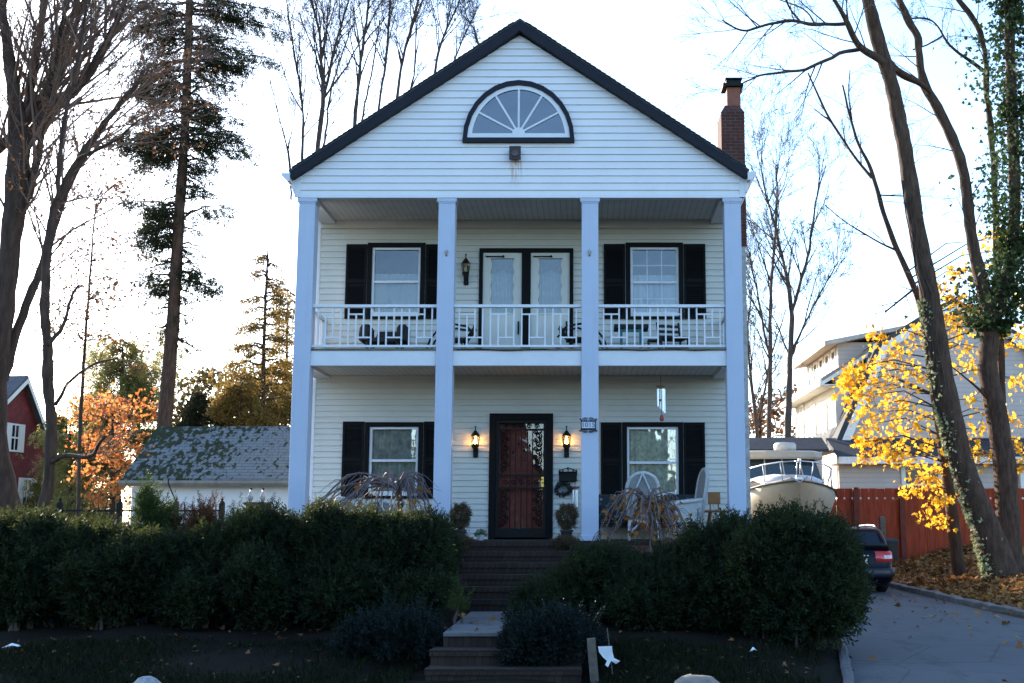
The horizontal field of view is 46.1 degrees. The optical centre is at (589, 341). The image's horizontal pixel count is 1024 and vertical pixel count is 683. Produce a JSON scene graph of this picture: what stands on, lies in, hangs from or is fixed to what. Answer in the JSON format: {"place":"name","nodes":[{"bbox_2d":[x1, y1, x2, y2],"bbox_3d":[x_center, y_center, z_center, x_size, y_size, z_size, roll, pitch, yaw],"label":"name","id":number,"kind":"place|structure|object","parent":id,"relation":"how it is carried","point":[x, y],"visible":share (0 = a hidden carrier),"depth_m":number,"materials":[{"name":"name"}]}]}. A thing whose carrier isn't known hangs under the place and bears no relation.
{"place":"outdoors","nodes":[
{"label":"outdoors","id":0,"kind":"place"},
{"bbox_2d":[0,522,1023,682],"bbox_3d":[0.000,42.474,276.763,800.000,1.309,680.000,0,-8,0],"label":"ground","id":1,"kind":"structure","parent":0,"point":[830,669],"depth_m":14.59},
{"bbox_2d":[7,375,45,509],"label":"brick house","id":2,"kind":"structure","parent":1,"relation":"on","point":[25,418],"depth_m":55.36,"materials":[{"name":"red brick"}]},
{"bbox_2d":[7,422,25,452],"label":"window","id":3,"kind":"structure","parent":2,"relation":"in","point":[15,432],"depth_m":54.86,"materials":[{"name":"white glass"}]},
{"bbox_2d":[18,477,36,504],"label":"window","id":4,"kind":"structure","parent":2,"relation":"in","point":[23,495],"depth_m":55.46,"materials":[{"name":"white glass"}]},
{"bbox_2d":[0,501,77,630],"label":"yew shrub","id":5,"kind":"object","parent":1,"relation":"on","point":[26,554],"visible":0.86,"depth_m":15.91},
{"bbox_2d":[22,408,108,525],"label":"tree","id":6,"kind":"object","parent":1,"relation":"on","point":[35,487],"visible":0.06,"depth_m":55.33,"materials":[{"name":"green plant"}]},
{"bbox_2d":[15,412,129,525],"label":"yellow green tree","id":7,"kind":"object","parent":1,"relation":"on","point":[71,498],"visible":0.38,"depth_m":48.43,"materials":[{"name":"green plant"}]},
{"bbox_2d":[38,509,166,629],"bbox_3d":[-6.557,3.134,16.242,1.704,1.775,1.945,8,-11,-42],"label":"yew shrub","id":8,"kind":"object","parent":1,"relation":"on","point":[94,582],"visible":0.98,"depth_m":15.77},
{"bbox_2d":[26,139,181,516],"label":"rusty tree","id":9,"kind":"object","parent":1,"relation":"on","point":[115,186],"visible":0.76,"depth_m":40.39,"materials":[{"name":"brown plant"}]},
{"bbox_2d":[55,337,157,523],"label":"tree","id":10,"kind":"object","parent":1,"relation":"on","point":[133,385],"visible":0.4,"depth_m":50.01,"materials":[{"name":"brown plant"}]},
{"bbox_2d":[57,382,157,520],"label":"orange maple","id":11,"kind":"object","parent":1,"relation":"on","point":[114,460],"visible":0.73,"depth_m":43.39,"materials":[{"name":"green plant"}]},
{"bbox_2d":[4,0,227,512],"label":"bare tree","id":12,"kind":"object","parent":1,"relation":"on","point":[51,459],"visible":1,"depth_m":27.02,"materials":[{"name":"brown plant"}]},
{"bbox_2d":[19,497,224,527],"bbox_3d":[-9.852,4.160,25.162,4.326,1.773,0.120,0,-8,0],"label":"iron fence","id":13,"kind":"object","parent":1,"relation":"on","point":[118,510],"visible":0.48,"depth_m":25.23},
{"bbox_2d":[0,0,244,514],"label":"bare tree","id":14,"kind":"object","parent":1,"relation":"on","point":[21,112],"visible":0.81,"depth_m":28.67,"materials":[{"name":"brown plant"}]},
{"bbox_2d":[61,326,194,454],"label":"olive tree","id":15,"kind":"object","parent":1,"relation":"on","point":[156,363],"visible":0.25,"depth_m":51.59,"materials":[{"name":"green plant"}]},
{"bbox_2d":[134,676,160,682],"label":"rock","id":16,"kind":"object","parent":1,"relation":"on","point":[147,679],"visible":1,"depth_m":12.57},
{"bbox_2d":[121,467,185,536],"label":"cypress shrub","id":17,"kind":"object","parent":1,"relation":"on","point":[148,507],"visible":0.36,"depth_m":17.17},
{"bbox_2d":[124,514,242,631],"bbox_3d":[-5.466,3.192,16.244,1.863,1.743,1.656,-2,-9,14],"label":"yew shrub","id":18,"kind":"object","parent":1,"relation":"on","point":[181,585],"visible":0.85,"depth_m":15.86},
{"bbox_2d":[101,0,294,426],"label":"spruce tree","id":19,"kind":"object","parent":1,"relation":"on","point":[157,221],"visible":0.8,"depth_m":39.60,"materials":[{"name":"green plant"}]},
{"bbox_2d":[172,490,224,535],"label":"cypress shrub","id":20,"kind":"object","parent":1,"relation":"on","point":[208,513],"visible":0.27,"depth_m":17.23,"materials":[{"name":"green plant"}]},
{"bbox_2d":[118,426,290,524],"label":"garage","id":21,"kind":"structure","parent":1,"relation":"on","point":[231,463],"depth_m":30.06,"materials":[{"name":"paint"}]},
{"bbox_2d":[173,389,236,425],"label":"larch tree","id":22,"kind":"object","parent":1,"relation":"on","point":[194,410],"visible":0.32,"depth_m":43.45,"materials":[{"name":"green plant"}]},
{"bbox_2d":[172,359,291,425],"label":"golden tree","id":23,"kind":"object","parent":1,"relation":"on","point":[209,383],"visible":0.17,"depth_m":46.32,"materials":[{"name":"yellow plant"}]},
{"bbox_2d":[220,493,246,530],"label":"cypress shrub","id":24,"kind":"object","parent":1,"relation":"on","point":[233,508],"visible":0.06,"depth_m":17.52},
{"bbox_2d":[201,375,282,425],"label":"tree","id":25,"kind":"object","parent":1,"relation":"on","point":[248,414],"visible":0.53,"depth_m":41.91,"materials":[{"name":"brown plant"}]},
{"bbox_2d":[214,250,293,425],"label":"larch tree","id":26,"kind":"object","parent":1,"relation":"on","point":[282,411],"visible":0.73,"depth_m":43.34,"materials":[{"name":"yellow plant"}]},
{"bbox_2d":[210,493,309,631],"bbox_3d":[-4.514,3.009,16.318,1.767,1.939,1.871,0,-8,0],"label":"yew shrub","id":27,"kind":"object","parent":1,"relation":"on","point":[254,574],"visible":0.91,"depth_m":15.80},
{"bbox_2d":[255,288,295,425],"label":"larch tree","id":28,"kind":"object","parent":1,"relation":"on","point":[293,312],"visible":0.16,"depth_m":46.44,"materials":[{"name":"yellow plant"}]},
{"bbox_2d":[252,0,365,199],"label":"bare tree","id":29,"kind":"object","parent":1,"relation":"on","point":[299,84],"visible":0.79,"depth_m":47.94,"materials":[{"name":"grey plant"}]},
{"bbox_2d":[267,0,399,150],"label":"bare tree","id":30,"kind":"object","parent":1,"relation":"on","point":[321,53],"visible":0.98,"depth_m":45.99,"materials":[{"name":"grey plant"}]},
{"bbox_2d":[283,493,394,630],"bbox_3d":[-3.347,3.049,16.245,1.784,1.990,1.874,4,-9,-27],"label":"yew shrub","id":31,"kind":"object","parent":1,"relation":"on","point":[335,559],"visible":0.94,"depth_m":15.90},
{"bbox_2d":[0,607,686,628],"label":"ground ivy","id":32,"kind":"object","parent":1,"relation":"on","point":[56,620],"visible":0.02,"depth_m":16.09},
{"bbox_2d":[316,0,419,125],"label":"bare tree","id":33,"kind":"object","parent":1,"relation":"on","point":[384,58],"visible":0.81,"depth_m":47.02,"materials":[{"name":"grey plant"}]},
{"bbox_2d":[302,471,440,513],"bbox_3d":[-3.369,3.055,18.373,2.312,2.163,1.573,4,-9,-25],"label":"weeping maple","id":34,"kind":"object","parent":1,"relation":"on","point":[404,481],"visible":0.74,"depth_m":18.57,"materials":[{"name":"brown plant"}]},
{"bbox_2d":[324,590,450,666],"bbox_3d":[-2.389,3.441,14.533,1.616,0.892,1.301,0,-8,0],"label":"juniper mound","id":35,"kind":"object","parent":1,"relation":"on","point":[394,631],"visible":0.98,"depth_m":14.19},
{"bbox_2d":[3,620,816,682],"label":"dead leaves","id":36,"kind":"object","parent":1,"relation":"on","point":[306,623],"visible":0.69,"depth_m":14.56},
{"bbox_2d":[357,499,462,619],"bbox_3d":[-2.455,3.040,16.182,1.472,1.850,1.721,0,-8,0],"label":"yew shrub","id":37,"kind":"object","parent":1,"relation":"on","point":[415,548],"visible":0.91,"depth_m":15.93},
{"bbox_2d":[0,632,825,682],"bbox_3d":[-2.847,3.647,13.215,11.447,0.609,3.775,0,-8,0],"label":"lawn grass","id":38,"kind":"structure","parent":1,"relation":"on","point":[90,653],"depth_m":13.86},
{"bbox_2d":[381,0,485,97],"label":"bare tree","id":39,"kind":"object","parent":1,"relation":"on","point":[415,12],"visible":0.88,"depth_m":49.34,"materials":[{"name":"brown plant"}]},
{"bbox_2d":[422,505,469,571],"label":"yew shrub","id":40,"kind":"object","parent":1,"relation":"on","point":[459,546],"visible":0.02,"depth_m":18.09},
{"bbox_2d":[444,571,474,624],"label":"garden plant","id":41,"kind":"object","parent":1,"relation":"on","point":[459,599],"visible":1,"depth_m":15.26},
{"bbox_2d":[436,0,531,59],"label":"bare tree","id":42,"kind":"object","parent":1,"relation":"on","point":[472,16],"visible":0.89,"depth_m":50.84,"materials":[{"name":"brown plant"}]},
{"bbox_2d":[424,542,590,682],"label":"brick steps","id":43,"kind":"structure","parent":1,"relation":"on","point":[489,570],"depth_m":16.03,"materials":[{"name":"brick"}]},
{"bbox_2d":[456,532,475,551],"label":"potted shrub","id":44,"kind":"object","parent":43,"relation":"on","point":[465,539],"visible":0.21,"depth_m":19.18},
{"bbox_2d":[550,533,580,551],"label":"potted shrub","id":45,"kind":"object","parent":43,"relation":"on","point":[563,540],"visible":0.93,"depth_m":19.17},
{"bbox_2d":[281,18,755,556],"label":"house","id":46,"kind":"structure","parent":1,"relation":"on","point":[603,204],"depth_m":21.47,"materials":[{"name":"white"}]},
{"bbox_2d":[359,498,404,513],"bbox_3d":[-3.564,3.021,20.421,0.784,0.716,0.638,1,-8,-4],"label":"wicker chair","id":47,"kind":"object","parent":46,"relation":"on","point":[386,502],"visible":0.21,"depth_m":20.18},
{"bbox_2d":[359,324,407,344],"bbox_3d":[-3.584,-0.027,21.033,0.790,0.515,0.780,0,-8,0],"label":"balcony chair","id":48,"kind":"object","parent":46,"relation":"on","point":[390,341],"visible":0.52,"depth_m":20.71,"materials":[{"name":"wicker"}]},
{"bbox_2d":[363,422,423,498],"bbox_3d":[-3.542,2.148,21.689,1.053,1.371,0.168,0,-8,0],"label":"window","id":49,"kind":"structure","parent":46,"relation":"in","point":[389,447],"depth_m":21.72,"materials":[{"name":"glass"}]},
{"bbox_2d":[366,243,425,318],"bbox_3d":[-3.575,-1.110,22.174,1.065,1.429,0.168,0,-8,0],"label":"window","id":50,"kind":"structure","parent":46,"relation":"in","point":[381,288],"depth_m":22.18,"materials":[{"name":"glass"}]},
{"bbox_2d":[427,323,476,344],"bbox_3d":[-2.384,-0.023,21.032,0.943,0.528,0.520,0,-8,0],"label":"balcony chair","id":51,"kind":"object","parent":46,"relation":"on","point":[470,334],"visible":0.36,"depth_m":20.85,"materials":[{"name":"metal"}]},
{"bbox_2d":[450,501,472,534],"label":"potted shrub","id":52,"kind":"object","parent":46,"relation":"on","point":[463,512],"visible":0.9,"depth_m":19.86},
{"bbox_2d":[461,254,469,286],"bbox_3d":[-2.283,-1.307,22.061,0.176,0.609,0.190,0,-8,0],"label":"wall lantern","id":53,"kind":"object","parent":46,"relation":"attached to","point":[465,272],"depth_m":22.03,"materials":[{"name":"black metal"}]},
{"bbox_2d":[471,426,479,457],"bbox_3d":[-2.062,1.814,21.597,0.176,0.584,0.190,0,-8,0],"label":"wall lantern","id":54,"kind":"object","parent":46,"relation":"attached to","point":[475,443],"depth_m":21.57,"materials":[{"name":"black metal"}]},
{"bbox_2d":[474,529,487,539],"bbox_3d":[-1.851,3.251,20.248,0.228,0.210,0.231,-7,-11,37],"label":"flower pot","id":55,"kind":"object","parent":46,"relation":"on","point":[480,534],"visible":0.98,"depth_m":20.21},
{"bbox_2d":[509,146,520,159],"bbox_3d":[-1.285,-3.227,20.613,0.200,0.244,0.135,0,-8,0],"label":"floodlight","id":56,"kind":"object","parent":46,"relation":"attached to","point":[514,152],"visible":1,"depth_m":20.56,"materials":[{"name":"grey metal"}]},
{"bbox_2d":[462,80,573,142],"bbox_3d":[-1.232,-3.978,20.782,1.928,1.115,0.118,0,-8,0],"label":"fanlight window","id":57,"kind":"structure","parent":46,"relation":"in","point":[515,111],"depth_m":20.75,"materials":[{"name":"glass"}]},
{"bbox_2d":[488,413,552,538],"bbox_3d":[-1.242,2.428,21.664,1.152,2.249,0.309,0,-8,0],"label":"front door","id":58,"kind":"structure","parent":46,"relation":"in","point":[520,500],"depth_m":21.67,"materials":[{"name":"black paint"}]},
{"bbox_2d":[478,248,572,344],"bbox_3d":[-1.176,-0.675,22.090,1.736,2.105,0.206,0,-8,0],"label":"balcony door","id":59,"kind":"structure","parent":46,"relation":"in","point":[525,279],"depth_m":22.13,"materials":[{"name":"white paint"}]},
{"bbox_2d":[554,482,572,497],"bbox_3d":[-0.473,2.643,21.518,0.355,0.324,0.125,0,-8,0],"label":"door wreath","id":60,"kind":"object","parent":46,"relation":"attached to","point":[563,488],"depth_m":21.51,"materials":[{"name":"green plant"}]},
{"bbox_2d":[562,426,570,458],"bbox_3d":[-0.423,1.814,21.597,0.176,0.584,0.190,0,-8,0],"label":"wall lantern","id":61,"kind":"object","parent":46,"relation":"attached to","point":[566,443],"depth_m":21.56,"materials":[{"name":"black metal"}]},
{"bbox_2d":[553,502,579,535],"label":"potted shrub","id":62,"kind":"object","parent":46,"relation":"on","point":[570,512],"visible":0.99,"depth_m":19.85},
{"bbox_2d":[559,467,576,483],"bbox_3d":[-0.396,2.408,21.550,0.338,0.319,0.104,0,-8,0],"label":"wall mailbox","id":63,"kind":"object","parent":46,"relation":"attached to","point":[567,476],"depth_m":21.51,"materials":[{"name":"black metal"}]},
{"bbox_2d":[557,323,606,344],"bbox_3d":[-0.168,-0.031,20.979,0.943,0.528,0.520,1,-9,-6],"label":"balcony chair","id":64,"kind":"object","parent":46,"relation":"on","point":[570,341],"visible":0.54,"depth_m":20.82,"materials":[{"name":"wood"}]},
{"bbox_2d":[579,417,596,432],"bbox_3d":[-0.027,1.391,19.991,0.306,0.255,0.040,0,-8,0],"label":"house number plaque","id":65,"kind":"object","parent":46,"relation":"attached to","point":[590,424],"visible":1,"depth_m":19.98,"materials":[{"name":"white metal"}]},
{"bbox_2d":[614,324,648,344],"bbox_3d":[0.720,-0.020,21.072,0.600,0.513,0.440,0,-8,0],"label":"side table","id":66,"kind":"object","parent":46,"relation":"on","point":[638,327],"visible":0.86,"depth_m":20.91,"materials":[{"name":"wood"}]},
{"bbox_2d":[625,471,660,539],"bbox_3d":[0.904,2.788,20.348,0.661,1.154,0.712,-1,-8,4],"label":"wicker chair","id":67,"kind":"object","parent":46,"relation":"on","point":[645,481],"visible":0.52,"depth_m":20.11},
{"bbox_2d":[622,422,683,495],"bbox_3d":[1.132,2.157,21.688,1.098,1.389,0.168,0,-8,0],"label":"window","id":68,"kind":"structure","parent":46,"relation":"in","point":[656,448],"depth_m":21.72,"materials":[{"name":"glass"}]},
{"bbox_2d":[626,242,683,318],"bbox_3d":[1.190,-1.111,22.174,1.060,1.433,0.168,0,-8,0],"label":"window","id":69,"kind":"structure","parent":46,"relation":"in","point":[640,289],"depth_m":22.18,"materials":[{"name":"glass"}]},
{"bbox_2d":[656,376,665,420],"bbox_3d":[1.213,0.983,20.529,0.160,0.773,0.156,0,-8,0],"label":"wind chime","id":70,"kind":"object","parent":46,"relation":"hanging from","point":[661,399],"visible":1,"depth_m":20.50,"materials":[{"name":"silver metal"}]},
{"bbox_2d":[656,322,687,344],"bbox_3d":[1.454,-0.066,21.172,0.440,0.632,0.566,2,-9,-14],"label":"ladderback chair","id":71,"kind":"object","parent":46,"relation":"on","point":[670,338],"visible":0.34,"depth_m":21.35,"materials":[{"name":"wood"}]},
{"bbox_2d":[663,467,708,539],"bbox_3d":[1.648,2.762,20.440,0.724,1.234,0.695,1,-9,-10],"label":"wicker chair","id":72,"kind":"object","parent":46,"relation":"on","point":[691,505],"visible":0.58,"depth_m":20.19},
{"bbox_2d":[491,594,612,672],"bbox_3d":[-0.428,3.470,14.171,1.445,1.030,1.594,0,-8,0],"label":"juniper mound","id":73,"kind":"object","parent":1,"relation":"on","point":[526,633],"visible":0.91,"depth_m":13.68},
{"bbox_2d":[500,532,623,623],"bbox_3d":[-0.291,3.341,16.302,1.815,1.483,1.499,0,-8,0],"label":"yew shrub","id":74,"kind":"object","parent":1,"relation":"on","point":[572,578],"visible":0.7,"depth_m":15.99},
{"bbox_2d":[587,638,598,682],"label":"wooden stake","id":75,"kind":"object","parent":1,"relation":"on","point":[592,659],"visible":1,"depth_m":13.19,"materials":[{"name":"brown wood"}]},
{"bbox_2d":[598,628,618,673],"bbox_3d":[0.215,3.537,13.610,0.249,0.560,0.049,0,-8,0],"label":"yard sign","id":76,"kind":"object","parent":1,"relation":"on","point":[606,652],"visible":0.93,"depth_m":13.60,"materials":[{"name":"plastic"}]},
{"bbox_2d":[586,536,696,632],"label":"yew shrub","id":77,"kind":"object","parent":1,"relation":"on","point":[643,590],"visible":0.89,"depth_m":15.76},
{"bbox_2d":[591,486,691,554],"bbox_3d":[0.946,3.153,18.401,1.563,1.861,1.762,8,-12,-44],"label":"weeping maple","id":78,"kind":"object","parent":1,"relation":"on","point":[648,503],"visible":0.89,"depth_m":18.40,"materials":[{"name":"brown plant"}]},
{"bbox_2d":[674,674,719,682],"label":"rock","id":79,"kind":"object","parent":1,"relation":"on","point":[689,678],"visible":1,"depth_m":12.53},
{"bbox_2d":[666,504,754,636],"bbox_3d":[1.793,3.141,16.232,1.671,1.889,1.758,-3,-9,19],"label":"yew shrub","id":80,"kind":"object","parent":1,"relation":"on","point":[708,609],"visible":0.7,"depth_m":15.83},
{"bbox_2d":[749,384,798,437],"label":"rusty tree","id":81,"kind":"object","parent":1,"relation":"on","point":[777,411],"visible":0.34,"depth_m":53.88,"materials":[{"name":"brown plant"}]},
{"bbox_2d":[746,94,811,437],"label":"bare tree","id":82,"kind":"object","parent":1,"relation":"on","point":[768,343],"visible":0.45,"depth_m":44.94,"materials":[{"name":"brown plant"}]},
{"bbox_2d":[746,226,821,437],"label":"bare tree","id":83,"kind":"object","parent":1,"relation":"on","point":[757,419],"visible":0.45,"depth_m":46.20,"materials":[{"name":"brown plant"}]},
{"bbox_2d":[749,438,828,486],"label":"garage","id":84,"kind":"structure","parent":1,"relation":"on","point":[815,444],"depth_m":39.89,"materials":[{"name":"grey"}]},
{"bbox_2d":[715,495,878,653],"bbox_3d":[2.689,3.035,15.544,2.094,2.096,1.892,0,-8,0],"label":"yew shrub","id":85,"kind":"object","parent":1,"relation":"on","point":[797,573],"visible":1,"depth_m":15.10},
{"bbox_2d":[741,58,868,437],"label":"bare tree","id":86,"kind":"object","parent":1,"relation":"on","point":[790,349],"visible":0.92,"depth_m":42.87,"materials":[{"name":"brown plant"}]},
{"bbox_2d":[659,0,1019,582],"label":"leaning tree","id":87,"kind":"object","parent":1,"relation":"on","point":[994,556],"visible":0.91,"depth_m":26.75,"materials":[{"name":"brown plant"}]},
{"bbox_2d":[836,639,853,682],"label":"kerb","id":88,"kind":"structure","parent":1,"relation":"on","point":[846,669],"depth_m":13.96,"materials":[{"name":"concrete"}]},
{"bbox_2d":[879,516,885,537],"bbox_3d":[8.475,5.790,34.726,0.150,1.464,0.160,0,-8,0],"label":"garden post","id":89,"kind":"object","parent":1,"relation":"on","point":[882,527],"visible":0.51,"depth_m":34.72,"materials":[{"name":"grey wood"}]},
{"bbox_2d":[885,538,898,562],"bbox_3d":[8.460,6.042,34.082,0.540,0.900,0.540,0,-8,0],"label":"trash bin","id":90,"kind":"object","parent":1,"relation":"on","point":[892,543],"visible":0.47,"depth_m":33.87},
{"bbox_2d":[803,62,1023,575],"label":"yellow maple","id":91,"kind":"object","parent":1,"relation":"on","point":[946,487],"visible":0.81,"depth_m":29.41,"materials":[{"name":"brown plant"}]},
{"bbox_2d":[830,487,1023,559],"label":"board fence","id":92,"kind":"object","parent":1,"relation":"on","point":[901,523],"visible":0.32,"depth_m":35.62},
{"bbox_2d":[878,0,1023,573],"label":"forked tree","id":93,"kind":"object","parent":1,"relation":"on","point":[991,297],"visible":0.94,"depth_m":28.30,"materials":[{"name":"brown plant"}]},
{"bbox_2d":[888,582,1023,615],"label":"kerb","id":94,"kind":"structure","parent":1,"relation":"on","point":[989,606],"depth_m":23.80,"materials":[{"name":"concrete"}]},
{"bbox_2d":[891,542,1023,609],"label":"leaf litter","id":95,"kind":"object","parent":1,"relation":"on","point":[924,579],"visible":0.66,"depth_m":27.09,"materials":[{"name":"brown plant"}]},
{"bbox_2d":[892,0,1023,407],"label":"slim crooked tree","id":96,"kind":"object","parent":1,"relation":"on","point":[989,119],"visible":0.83,"depth_m":30.19,"materials":[{"name":"brown plant"}]},
{"bbox_2d":[0,0,1023,521],"label":"sky","id":97,"kind":"structure","parent":0,"point":[632,42],"materials":[{"name":"white"}]},
{"bbox_2d":[599,494,694,539],"bbox_3d":[1.009,3.072,21.026,1.756,0.791,0.699,0,-8,0],"label":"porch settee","id":98,"kind":"object","parent":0,"point":[604,500],"visible":0.2,"depth_m":21.21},
{"bbox_2d":[704,492,726,524],"bbox_3d":[2.176,3.021,20.799,0.400,0.828,0.406,0,-8,0],"label":"chair","id":99,"kind":"object","parent":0,"point":[713,497],"visible":0.56,"depth_m":21.00,"materials":[{"name":"brown wood"}]},
{"bbox_2d":[780,298,1023,530],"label":"neighbour house","id":100,"kind":"structure","parent":0,"point":[829,424],"depth_m":42.23,"materials":[{"name":"grey"}]},
{"bbox_2d":[800,404,804,437],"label":"window","id":101,"kind":"structure","parent":100,"relation":"in","point":[802,418],"depth_m":49.73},
{"bbox_2d":[811,404,816,436],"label":"window","id":102,"kind":"structure","parent":100,"relation":"in","point":[813,407],"depth_m":47.12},
{"bbox_2d":[813,361,817,381],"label":"window","id":103,"kind":"structure","parent":100,"relation":"in","point":[815,365],"depth_m":48.77,"materials":[{"name":"white glass"}]},
{"bbox_2d":[819,357,823,378],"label":"window","id":104,"kind":"structure","parent":100,"relation":"in","point":[821,370],"depth_m":47.50,"materials":[{"name":"white glass"}]},
{"bbox_2d":[822,404,827,433],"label":"window","id":105,"kind":"structure","parent":100,"relation":"in","point":[824,408],"depth_m":45.06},
{"bbox_2d":[824,352,829,374],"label":"window","id":106,"kind":"structure","parent":100,"relation":"in","point":[826,357],"depth_m":46.30,"materials":[{"name":"white glass"}]},
{"bbox_2d":[830,348,835,371],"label":"window","id":107,"kind":"structure","parent":100,"relation":"in","point":[833,352],"depth_m":45.16,"materials":[{"name":"white glass"}]},
{"bbox_2d":[901,464,941,498],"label":"window","id":108,"kind":"structure","parent":100,"relation":"in","point":[904,474],"depth_m":40.15,"materials":[{"name":"white glass"}]},
{"bbox_2d":[844,586,1023,682],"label":"driveway","id":109,"kind":"structure","parent":0,"point":[947,649],"depth_m":16.06,"materials":[{"name":"concrete"}]},
{"bbox_2d":[458,587,1023,681],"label":"scattered leaves","id":110,"kind":"object","parent":109,"relation":"on","point":[1019,645],"visible":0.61,"depth_m":18.78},
{"bbox_2d":[750,442,837,517],"bbox_3d":[5.561,4.867,34.798,2.971,3.934,7.128,0,-8,0],"label":"cabin cruiser","id":111,"kind":"object","parent":109,"relation":"on","point":[788,471],"visible":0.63,"depth_m":33.12,"materials":[{"name":"plastic"}]},
{"bbox_2d":[846,524,894,591],"bbox_3d":[5.891,5.165,28.874,2.120,1.529,4.760,0,-8,0],"label":"parked car","id":112,"kind":"object","parent":109,"relation":"on","point":[878,552],"visible":0.28,"depth_m":26.70,"materials":[{"name":"blue paint"}]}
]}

